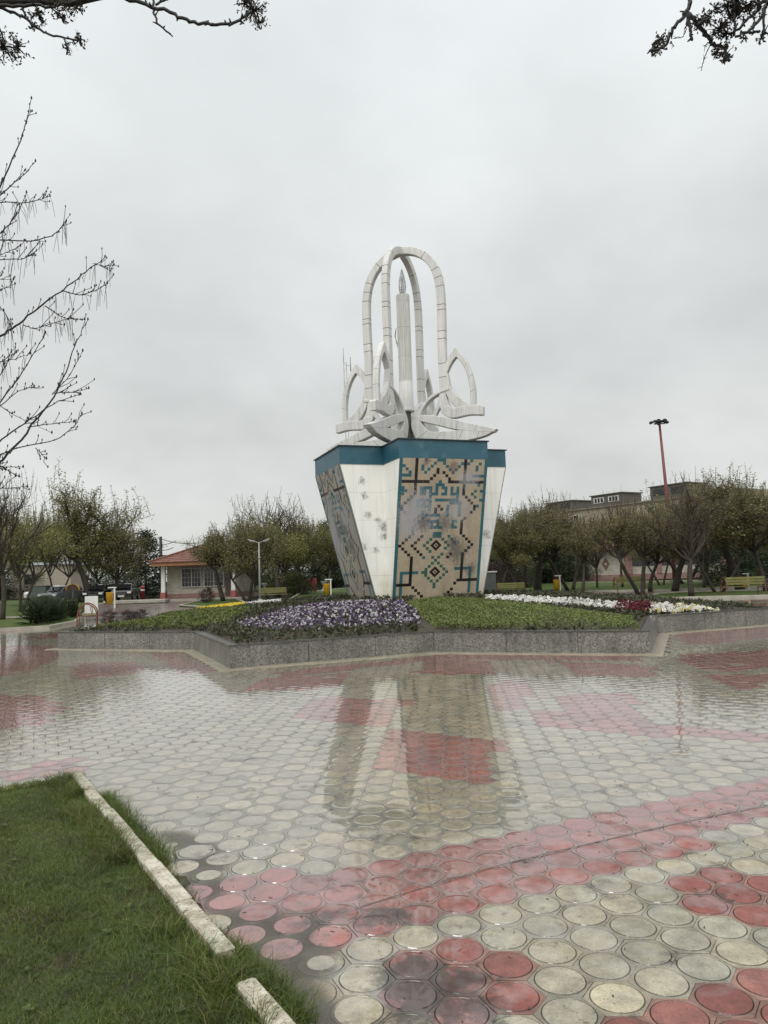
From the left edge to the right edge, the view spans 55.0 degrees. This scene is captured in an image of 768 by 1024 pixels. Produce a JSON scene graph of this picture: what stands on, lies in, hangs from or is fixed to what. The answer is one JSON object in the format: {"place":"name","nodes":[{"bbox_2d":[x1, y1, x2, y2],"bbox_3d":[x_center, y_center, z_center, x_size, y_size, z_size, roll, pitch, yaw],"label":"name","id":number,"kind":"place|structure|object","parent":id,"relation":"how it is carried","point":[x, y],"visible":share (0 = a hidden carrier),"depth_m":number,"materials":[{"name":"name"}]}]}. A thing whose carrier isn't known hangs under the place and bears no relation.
{"place":"outdoors","nodes":[
{"label":"outdoors","id":0,"kind":"place"},
{"bbox_2d":[0,599,102,627],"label":"lawn","id":1,"kind":"structure","parent":0,"point":[11,607],"depth_m":33.71,"materials":[{"name":"green plant"}]},
{"bbox_2d":[0,467,71,619],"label":"tree","id":2,"kind":"object","parent":1,"relation":"on","point":[3,544],"visible":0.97,"depth_m":34.59,"materials":[{"name":"green plant"}]},
{"bbox_2d":[15,593,58,624],"bbox_3d":[-13.657,3.775,28.965,1.652,1.265,1.805,-3,-5,12],"label":"bush","id":3,"kind":"object","parent":1,"relation":"on","point":[37,612],"visible":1,"depth_m":28.82,"materials":[{"name":"green plant"}]},
{"bbox_2d":[29,585,50,602],"bbox_3d":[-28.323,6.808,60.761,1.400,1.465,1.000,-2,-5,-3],"label":"parked car","id":4,"kind":"object","parent":1,"relation":"on","point":[36,590],"visible":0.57,"depth_m":60.33,"materials":[{"name":"grey metal"}]},
{"bbox_2d":[2,492,104,611],"bbox_3d":[-21.523,2.457,45.163,6.495,7.496,7.097,-5,-6,36],"label":"tree","id":5,"kind":"object","parent":1,"relation":"on","point":[26,558],"visible":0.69,"depth_m":44.29,"materials":[{"name":"green plant"}]},
{"bbox_2d":[37,594,69,621],"bbox_3d":[-13.646,3.893,30.082,1.738,1.218,1.591,1,-6,-35],"label":"bush","id":6,"kind":"object","parent":1,"relation":"on","point":[55,608],"visible":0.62,"depth_m":30.05,"materials":[{"name":"green plant"}]},
{"bbox_2d":[37,585,83,602],"bbox_3d":[-26.359,6.771,60.484,1.800,1.460,4.335,-3,-5,10],"label":"parked car","id":7,"kind":"object","parent":1,"relation":"on","point":[59,591],"visible":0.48,"depth_m":59.55,"materials":[{"name":"grey paint"}]},
{"bbox_2d":[52,597,75,620],"bbox_3d":[-13.826,4.083,31.385,1.538,1.077,1.407,-3,-5,13],"label":"yucca","id":8,"kind":"object","parent":1,"relation":"on","point":[63,605],"visible":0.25,"depth_m":31.34,"materials":[{"name":"green plant"}]},
{"bbox_2d":[30,509,113,586],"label":"tree","id":9,"kind":"object","parent":1,"relation":"on","point":[51,559],"visible":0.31,"depth_m":61.63,"materials":[{"name":"green plant"}]},
{"bbox_2d":[64,595,84,616],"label":"bush","id":10,"kind":"object","parent":1,"relation":"on","point":[72,602],"visible":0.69,"depth_m":33.75,"materials":[{"name":"green plant"}]},
{"bbox_2d":[15,456,163,590],"bbox_3d":[-25.552,2.035,63.414,12.866,11.634,14.496,0,-5,-26],"label":"tree","id":11,"kind":"object","parent":1,"relation":"on","point":[78,515],"visible":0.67,"depth_m":62.40,"materials":[{"name":"green plant"}]},
{"bbox_2d":[82,584,116,601],"bbox_3d":[-23.800,6.796,61.845,1.800,1.460,4.335,-2,-5,-5],"label":"parked car","id":12,"kind":"object","parent":1,"relation":"on","point":[99,590],"visible":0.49,"depth_m":60.41,"materials":[{"name":"black paint"}]},
{"bbox_2d":[76,602,97,627],"bbox_3d":[-11.069,3.829,27.540,0.718,0.860,1.660,0,-5,-20],"label":"park bench","id":13,"kind":"object","parent":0,"point":[80,606],"visible":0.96,"depth_m":26.89,"materials":[{"name":"beige wood"}]},
{"bbox_2d":[113,599,169,603],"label":"raised island","id":14,"kind":"structure","parent":0,"point":[142,601],"depth_m":53.45,"materials":[{"name":"concrete"}]},
{"bbox_2d":[83,599,255,618],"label":"path","id":15,"kind":"structure","parent":0,"point":[154,608],"depth_m":45.11,"materials":[{"name":"grey concrete"}]},
{"bbox_2d":[14,594,68,614],"bbox_3d":[-18.058,4.917,38.895,2.847,1.139,2.720,-4,-5,19],"label":"shrub","id":16,"kind":"object","parent":15,"relation":"on","point":[47,597],"visible":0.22,"depth_m":38.71,"materials":[{"name":"green plant"}]},
{"bbox_2d":[0,599,105,630],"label":"lawn kerb","id":17,"kind":"structure","parent":15,"relation":"on","point":[41,627],"depth_m":26.75,"materials":[{"name":"grey concrete"}]},
{"bbox_2d":[68,508,153,586],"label":"tree","id":18,"kind":"object","parent":15,"relation":"on","point":[116,552],"visible":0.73,"depth_m":64.06,"materials":[{"name":"green plant"}]},
{"bbox_2d":[106,587,116,607],"bbox_3d":[-16.783,5.270,45.344,0.636,1.308,0.480,-1,-5,-7],"label":"litter bin","id":19,"kind":"object","parent":15,"relation":"on","point":[109,597],"visible":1,"depth_m":45.21,"materials":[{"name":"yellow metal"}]},
{"bbox_2d":[110,583,139,600],"bbox_3d":[-21.871,6.776,62.386,1.800,1.460,4.335,-1,-5,-10],"label":"parked car","id":20,"kind":"object","parent":15,"relation":"on","point":[132,590],"visible":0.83,"depth_m":61.27,"materials":[{"name":"black paint"}]},
{"bbox_2d":[148,543,257,601],"bbox_3d":[-14.295,4.802,60.200,7.603,4.598,8.397,-2,-5,3],"label":"park kiosk","id":21,"kind":"object","parent":15,"relation":"on","point":[187,580],"visible":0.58,"depth_m":58.28,"materials":[{"name":"paint"}]},
{"bbox_2d":[181,568,201,587],"bbox_3d":[-15.228,5.191,58.330,1.670,1.510,0.105,-2,-5,3],"label":"window","id":22,"kind":"structure","parent":21,"relation":"in","point":[190,577],"depth_m":58.34,"materials":[{"name":"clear glass"}]},
{"bbox_2d":[203,567,224,586],"bbox_3d":[-13.438,5.122,58.238,1.670,1.510,0.105,-2,-5,3],"label":"window","id":23,"kind":"structure","parent":21,"relation":"in","point":[209,577],"depth_m":58.24,"materials":[{"name":"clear glass"}]},
{"bbox_2d":[194,500,293,601],"bbox_3d":[-9.542,2.692,50.092,7.027,7.028,7.460,-2,-5,-3],"label":"tree","id":24,"kind":"object","parent":15,"relation":"on","point":[259,534],"visible":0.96,"depth_m":48.99,"materials":[{"name":"green plant"}]},
{"bbox_2d":[248,539,269,600],"bbox_3d":[-7.539,3.584,44.625,1.325,3.923,0.280,-2,-5,0],"label":"street lamp","id":25,"kind":"object","parent":15,"relation":"on","point":[259,557],"visible":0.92,"depth_m":44.64,"materials":[{"name":"white metal"}]},
{"bbox_2d":[261,587,286,596],"bbox_3d":[-7.243,5.375,48.074,1.747,0.905,0.756,-1,-5,-9],"label":"park bench","id":26,"kind":"object","parent":15,"relation":"on","point":[278,590],"visible":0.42,"depth_m":48.35,"materials":[{"name":"wood"}]},
{"bbox_2d":[0,764,339,1023],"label":"lawn","id":27,"kind":"structure","parent":0,"point":[65,974],"depth_m":3.21,"materials":[{"name":"green plant"}]},
{"bbox_2d":[0,96,118,489],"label":"budding tree","id":28,"kind":"object","parent":27,"relation":"on","point":[3,240],"visible":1,"depth_m":5.11,"materials":[{"name":"brown plant"}]},
{"bbox_2d":[0,0,270,69],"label":"overhanging tree","id":29,"kind":"object","parent":27,"relation":"on","point":[69,4],"visible":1,"depth_m":3.57,"materials":[{"name":"brown plant"}]},
{"bbox_2d":[179,599,240,607],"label":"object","id":30,"kind":"structure","parent":0,"point":[217,602],"depth_m":47.71,"materials":[{"name":"plant"}]},
{"bbox_2d":[197,585,215,602],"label":"shrub","id":31,"kind":"object","parent":30,"relation":"on","point":[209,590],"visible":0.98,"depth_m":48.31,"materials":[{"name":"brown plant"}]},
{"bbox_2d":[175,521,245,600],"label":"tree","id":32,"kind":"object","parent":30,"relation":"on","point":[211,563],"visible":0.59,"depth_m":50.32,"materials":[{"name":"green plant"}]},
{"bbox_2d":[296,588,346,597],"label":"lawn","id":33,"kind":"structure","parent":0,"point":[338,591],"depth_m":63.31,"materials":[{"name":"green plant"}]},
{"bbox_2d":[264,570,317,594],"bbox_3d":[-7.917,6.119,63.794,4.922,2.386,4.814,0,-5,-23],"label":"clipped bush","id":34,"kind":"object","parent":33,"relation":"on","point":[296,585],"visible":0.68,"depth_m":63.55,"materials":[{"name":"green plant"}]},
{"bbox_2d":[279,507,334,594],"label":"tree","id":35,"kind":"object","parent":33,"relation":"on","point":[315,570],"visible":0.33,"depth_m":60.63,"materials":[{"name":"green plant"}]},
{"bbox_2d":[285,520,339,594],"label":"tree","id":36,"kind":"object","parent":33,"relation":"on","point":[328,541],"visible":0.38,"depth_m":58.43,"materials":[{"name":"green plant"}]},
{"bbox_2d":[4,617,668,964],"bbox_3d":[3.594,2.703,14.567,61.000,0.001,37.500,-2,-5,0],"label":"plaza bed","id":37,"kind":"object","parent":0,"point":[182,880],"depth_m":4.00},
{"bbox_2d":[72,772,234,960],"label":"kerb","id":38,"kind":"structure","parent":37,"relation":"on","point":[178,895],"depth_m":3.67,"materials":[{"name":"beige concrete"}]},
{"bbox_2d":[236,978,295,1023],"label":"kerb","id":39,"kind":"structure","parent":37,"relation":"on","point":[247,992],"depth_m":2.68,"materials":[{"name":"beige concrete"}]},
{"bbox_2d":[45,624,767,670],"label":"stone strip","id":40,"kind":"object","parent":37,"relation":"on","point":[660,644],"visible":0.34,"depth_m":14.06,"materials":[{"name":"beige stone"}]},
{"bbox_2d":[57,605,767,667],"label":"planter wall","id":41,"kind":"structure","parent":37,"relation":"on","point":[226,653],"depth_m":14.21,"materials":[{"name":"stone"}]},
{"bbox_2d":[74,589,757,643],"bbox_3d":[0.907,2.763,22.121,17.428,0.553,17.428,-2,-5,0],"label":"flower mound","id":42,"kind":"object","parent":41,"relation":"in","point":[425,624],"visible":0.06,"depth_m":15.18,"materials":[{"name":"green plant"}]},
{"bbox_2d":[94,609,119,623],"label":"rose bush","id":43,"kind":"object","parent":42,"relation":"on","point":[111,617],"visible":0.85,"depth_m":21.30,"materials":[{"name":"brown plant"}]},
{"bbox_2d":[97,605,252,628],"bbox_3d":[-5.912,3.000,21.890,4.061,0.542,9.416,-1,-5,-10],"label":"grass cover","id":44,"kind":"object","parent":42,"relation":"on","point":[194,616],"depth_m":18.73,"materials":[{"name":"green plant"}]},
{"bbox_2d":[236,598,420,631],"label":"pansies","id":45,"kind":"object","parent":42,"relation":"on","point":[304,614],"visible":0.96,"depth_m":16.76,"materials":[{"name":"purple plant"}]},
{"bbox_2d":[313,246,506,599],"bbox_3d":[0.711,-2.558,22.284,5.204,11.218,5.204,0,-5,-20],"label":"candle monument","id":46,"kind":"object","parent":42,"relation":"on","point":[410,496],"visible":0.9,"depth_m":20.45,"materials":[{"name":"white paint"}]},
{"bbox_2d":[485,571,496,589],"bbox_3d":[3.604,2.538,25.468,0.560,0.975,0.440,-1,-5,-9],"label":"electric cabinet","id":47,"kind":"object","parent":42,"relation":"on","point":[490,583],"visible":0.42,"depth_m":25.31,"materials":[{"name":"metal"}]},
{"bbox_2d":[402,595,639,628],"bbox_3d":[2.376,2.676,21.895,4.634,0.581,16.736,-1,-5,-8],"label":"ground cover","id":48,"kind":"object","parent":42,"relation":"on","point":[425,604],"visible":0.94,"depth_m":16.14,"materials":[{"name":"green plant"}]},
{"bbox_2d":[485,594,633,610],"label":"white flowers","id":49,"kind":"object","parent":42,"relation":"on","point":[571,600],"visible":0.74,"depth_m":18.70,"materials":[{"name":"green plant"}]},
{"bbox_2d":[615,598,653,614],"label":"red leaved plants","id":50,"kind":"object","parent":42,"relation":"on","point":[639,605],"visible":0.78,"depth_m":17.94,"materials":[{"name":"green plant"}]},
{"bbox_2d":[645,601,718,614],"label":"white flowers","id":51,"kind":"object","parent":42,"relation":"on","point":[665,607],"visible":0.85,"depth_m":17.85,"materials":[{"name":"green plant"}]},
{"bbox_2d":[0,597,767,1023],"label":"paving","id":52,"kind":"structure","parent":0,"point":[244,771],"depth_m":5.03,"materials":[{"name":"concrete"}]},
{"bbox_2d":[84,596,98,619],"bbox_3d":[-12.734,4.188,32.112,0.610,1.030,0.090,-2,-5,-3],"label":"white board","id":53,"kind":"object","parent":52,"relation":"on","point":[92,599],"visible":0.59,"depth_m":32.09,"materials":[{"name":"paint"}]},
{"bbox_2d":[163,831,338,1023],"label":"puddle water","id":54,"kind":"structure","parent":52,"relation":"on","point":[307,955],"depth_m":3.26,"materials":[{"name":"liquid"}]},
{"bbox_2d":[355,805,765,907],"bbox_3d":[1.196,1.909,4.223,3.011,0.001,0.088,0,-5,-26],"label":"paving joint","id":55,"kind":"object","parent":52,"relation":"on","point":[550,852],"visible":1,"depth_m":4.11,"materials":[{"name":"grey concrete"}]},
{"bbox_2d":[0,571,767,600],"bbox_3d":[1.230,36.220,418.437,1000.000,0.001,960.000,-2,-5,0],"label":"ground","id":56,"kind":"structure","parent":0,"point":[256,596],"depth_m":73.71,"materials":[{"name":"green plant"}]},
{"bbox_2d":[0,559,47,599],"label":"evergreen tree","id":57,"kind":"object","parent":56,"relation":"on","point":[8,591],"visible":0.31,"depth_m":87.69,"materials":[{"name":"green plant"}]},
{"bbox_2d":[7,562,86,598],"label":"pale house","id":58,"kind":"structure","parent":56,"relation":"on","point":[58,578],"depth_m":88.89,"materials":[{"name":"beige concrete"}]},
{"bbox_2d":[92,553,154,586],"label":"evergreen tree","id":59,"kind":"object","parent":56,"relation":"on","point":[112,579],"visible":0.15,"depth_m":82.45,"materials":[{"name":"green plant"}]},
{"bbox_2d":[118,528,166,597],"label":"evergreen tree","id":60,"kind":"object","parent":56,"relation":"on","point":[149,587],"visible":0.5,"depth_m":72.52,"materials":[{"name":"green plant"}]},
{"bbox_2d":[199,509,310,599],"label":"tree","id":61,"kind":"object","parent":56,"relation":"on","point":[293,551],"visible":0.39,"depth_m":52.71,"materials":[{"name":"green plant"}]},
{"bbox_2d":[220,486,326,596],"bbox_3d":[-8.250,2.392,59.169,9.832,8.941,7.514,-1,-5,-13],"label":"tree","id":62,"kind":"object","parent":56,"relation":"on","point":[281,521],"visible":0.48,"depth_m":58.76,"materials":[{"name":"green plant"}]},
{"bbox_2d":[254,560,307,590],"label":"evergreen tree","id":63,"kind":"object","parent":56,"relation":"on","point":[272,578],"visible":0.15,"depth_m":89.09,"materials":[{"name":"green plant"}]},
{"bbox_2d":[304,553,343,587],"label":"evergreen tree","id":64,"kind":"object","parent":56,"relation":"on","point":[336,575],"visible":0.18,"depth_m":86.96,"materials":[{"name":"green plant"}]},
{"bbox_2d":[304,520,344,588],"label":"evergreen tree","id":65,"kind":"object","parent":56,"relation":"on","point":[317,578],"visible":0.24,"depth_m":87.53,"materials":[{"name":"green plant"}]},
{"bbox_2d":[558,548,603,581],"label":"evergreen tree","id":66,"kind":"object","parent":56,"relation":"on","point":[579,575],"visible":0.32,"depth_m":74.11,"materials":[{"name":"green plant"}]},
{"bbox_2d":[565,533,733,581],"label":"brick pavilion","id":67,"kind":"structure","parent":56,"relation":"on","point":[609,566],"depth_m":75.43,"materials":[{"name":"beige brick"}]},
{"bbox_2d":[534,481,767,563],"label":"apartment block","id":68,"kind":"structure","parent":56,"relation":"on","point":[595,501],"depth_m":178.09,"materials":[{"name":"brick"}]},
{"bbox_2d":[548,579,767,592],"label":"lawn kerb","id":69,"kind":"structure","parent":56,"relation":"on","point":[632,590],"depth_m":44.19,"materials":[{"name":"grey concrete"}]},
{"bbox_2d":[0,0,767,584],"label":"sky","id":70,"kind":"structure","parent":0,"point":[590,207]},
{"bbox_2d":[157,699,761,1021],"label":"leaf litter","id":71,"kind":"object","parent":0,"point":[480,814],"visible":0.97,"depth_m":4.56,"materials":[{"name":"brown plant"}]},
{"bbox_2d":[499,580,767,591],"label":"lawn","id":72,"kind":"structure","parent":0,"point":[589,586],"depth_m":53.61,"materials":[{"name":"green plant"}]},
{"bbox_2d":[488,560,530,589],"bbox_3d":[8.473,4.558,53.373,4.338,2.502,4.325,-4,-5,20],"label":"purple shrub","id":73,"kind":"object","parent":72,"relation":"on","point":[492,567],"visible":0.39,"depth_m":52.94,"materials":[{"name":"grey plant"}]},
{"bbox_2d":[492,500,556,588],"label":"tree","id":74,"kind":"object","parent":72,"relation":"on","point":[523,521],"visible":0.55,"depth_m":43.54,"materials":[{"name":"green plant"}]},
{"bbox_2d":[511,564,542,587],"bbox_3d":[11.243,5.032,58.255,2.717,2.215,2.843,-3,-5,8],"label":"shrub","id":75,"kind":"object","parent":72,"relation":"on","point":[528,575],"visible":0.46,"depth_m":58.08,"materials":[{"name":"green plant"}]},
{"bbox_2d":[489,494,567,585],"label":"tree","id":76,"kind":"object","parent":72,"relation":"on","point":[529,550],"visible":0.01,"depth_m":61.75,"materials":[{"name":"green plant"}]},
{"bbox_2d":[489,552,572,582],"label":"evergreen tree","id":77,"kind":"object","parent":72,"relation":"on","point":[534,561],"visible":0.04,"depth_m":72.31,"materials":[{"name":"plant"}]},
{"bbox_2d":[504,549,588,582],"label":"evergreen tree","id":78,"kind":"object","parent":72,"relation":"on","point":[549,576],"visible":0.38,"depth_m":72.01,"materials":[{"name":"green plant"}]},
{"bbox_2d":[504,499,598,591],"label":"tree","id":79,"kind":"object","parent":72,"relation":"on","point":[537,585],"visible":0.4,"depth_m":46.21,"materials":[{"name":"green plant"}]},
{"bbox_2d":[509,489,609,590],"bbox_3d":[11.125,1.706,49.455,5.559,7.362,7.274,-7,-7,44],"label":"tree","id":80,"kind":"object","parent":72,"relation":"on","point":[554,559],"visible":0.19,"depth_m":49.37,"materials":[{"name":"green plant"}]},
{"bbox_2d":[523,499,608,590],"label":"tree","id":81,"kind":"object","parent":72,"relation":"on","point":[557,573],"visible":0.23,"depth_m":47.98,"materials":[{"name":"green plant"}]},
{"bbox_2d":[586,518,612,587],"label":"tree","id":82,"kind":"object","parent":72,"relation":"on","point":[596,562],"visible":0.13,"depth_m":52.12,"materials":[{"name":"green plant"}]},
{"bbox_2d":[588,490,638,586],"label":"tree","id":83,"kind":"object","parent":72,"relation":"on","point":[622,554],"visible":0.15,"depth_m":51.74,"materials":[{"name":"green plant"}]},
{"bbox_2d":[622,506,672,584],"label":"tree","id":84,"kind":"object","parent":72,"relation":"on","point":[655,577],"visible":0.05,"depth_m":53.54,"materials":[{"name":"green plant"}]},
{"bbox_2d":[649,419,676,583],"bbox_3d":[21.714,-0.853,57.038,1.577,12.842,1.151,-2,-5,0],"label":"floodlight mast","id":85,"kind":"object","parent":72,"relation":"on","point":[658,422],"visible":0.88,"depth_m":57.16,"materials":[{"name":"metal"}]},
{"bbox_2d":[655,472,728,587],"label":"tree","id":86,"kind":"object","parent":72,"relation":"on","point":[702,557],"visible":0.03,"depth_m":45.25,"materials":[{"name":"green plant"}]},
{"bbox_2d":[633,468,750,584],"bbox_3d":[21.161,0.919,50.095,7.655,8.417,6.794,0,-5,-17],"label":"tree","id":87,"kind":"object","parent":72,"relation":"on","point":[652,505],"visible":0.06,"depth_m":50.31,"materials":[{"name":"green plant"}]},
{"bbox_2d":[683,539,767,585],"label":"cedar tree","id":88,"kind":"object","parent":72,"relation":"on","point":[724,570],"visible":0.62,"depth_m":47.66,"materials":[{"name":"green plant"}]},
{"bbox_2d":[693,545,767,582],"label":"evergreen tree","id":89,"kind":"object","parent":72,"relation":"on","point":[765,554],"visible":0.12,"depth_m":53.12,"materials":[{"name":"green plant"}]},
{"bbox_2d":[594,590,704,594],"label":"side path","id":90,"kind":"structure","parent":0,"point":[648,593],"depth_m":42.83,"materials":[{"name":"grey concrete"}]},
{"bbox_2d":[496,582,524,590],"bbox_3d":[7.257,4.451,42.310,1.572,0.815,0.680,-2,-5,0],"label":"park bench","id":91,"kind":"object","parent":90,"relation":"on","point":[515,585],"visible":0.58,"depth_m":42.08,"materials":[{"name":"yellow wood"}]},
{"bbox_2d":[490,507,553,588],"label":"tree","id":92,"kind":"object","parent":90,"relation":"on","point":[503,552],"visible":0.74,"depth_m":42.74,"materials":[{"name":"green plant"}]},
{"bbox_2d":[553,518,599,591],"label":"tree","id":93,"kind":"object","parent":90,"relation":"on","point":[586,550],"visible":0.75,"depth_m":43.62,"materials":[{"name":"green plant"}]},
{"bbox_2d":[570,494,681,594],"bbox_3d":[12.947,1.727,37.811,7.570,5.308,5.238,1,-5,-30],"label":"tree","id":94,"kind":"object","parent":90,"relation":"on","point":[618,533],"visible":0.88,"depth_m":36.85,"materials":[{"name":"green plant"}]},
{"bbox_2d":[613,576,645,591],"bbox_3d":[14.834,4.336,44.583,1.747,0.905,0.756,-2,-5,0],"label":"park bench","id":95,"kind":"object","parent":90,"relation":"on","point":[634,579],"visible":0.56,"depth_m":44.33,"materials":[{"name":"wood"}]},
{"bbox_2d":[622,507,704,591],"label":"tree","id":96,"kind":"object","parent":90,"relation":"on","point":[656,557],"visible":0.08,"depth_m":43.35,"materials":[{"name":"green plant"}]},
{"bbox_2d":[630,504,731,591],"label":"tree","id":97,"kind":"object","parent":90,"relation":"on","point":[677,580],"visible":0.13,"depth_m":39.28,"materials":[{"name":"green plant"}]},
{"bbox_2d":[653,589,767,598],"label":"lawn kerb","id":98,"kind":"structure","parent":90,"relation":"on","point":[728,596],"depth_m":32.34,"materials":[{"name":"grey concrete"}]},
{"bbox_2d":[656,464,766,589],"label":"tree","id":99,"kind":"object","parent":90,"relation":"on","point":[715,489],"visible":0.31,"depth_m":39.41,"materials":[{"name":"green plant"}]},
{"bbox_2d":[647,0,767,70],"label":"overhanging tree","id":100,"kind":"object","parent":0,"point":[736,8],"visible":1,"depth_m":3.57,"materials":[{"name":"brown plant"}]},
{"bbox_2d":[655,590,767,598],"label":"lawn","id":101,"kind":"structure","parent":0,"point":[717,593],"depth_m":35.77,"materials":[{"name":"green plant"}]},
{"bbox_2d":[619,470,742,595],"bbox_3d":[14.441,0.925,34.681,4.598,6.234,6.016,-6,-6,38],"label":"tree","id":102,"kind":"object","parent":101,"relation":"on","point":[690,555],"visible":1,"depth_m":34.35,"materials":[{"name":"green plant"}]},
{"bbox_2d":[660,490,767,591],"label":"tree","id":103,"kind":"object","parent":101,"relation":"on","point":[744,547],"visible":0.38,"depth_m":37.57,"materials":[{"name":"green plant"}]},
{"bbox_2d":[709,461,767,590],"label":"tree","id":104,"kind":"object","parent":101,"relation":"on","point":[753,548],"visible":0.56,"depth_m":37.40,"materials":[{"name":"green plant"}]},
{"bbox_2d":[710,485,767,537],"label":"tree","id":105,"kind":"object","parent":101,"relation":"on","point":[752,512],"visible":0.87,"depth_m":36.12,"materials":[{"name":"green plant"}]},
{"bbox_2d":[720,576,766,595],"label":"park bench","id":106,"kind":"object","parent":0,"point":[747,580],"visible":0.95,"depth_m":32.75,"materials":[{"name":"wood"}]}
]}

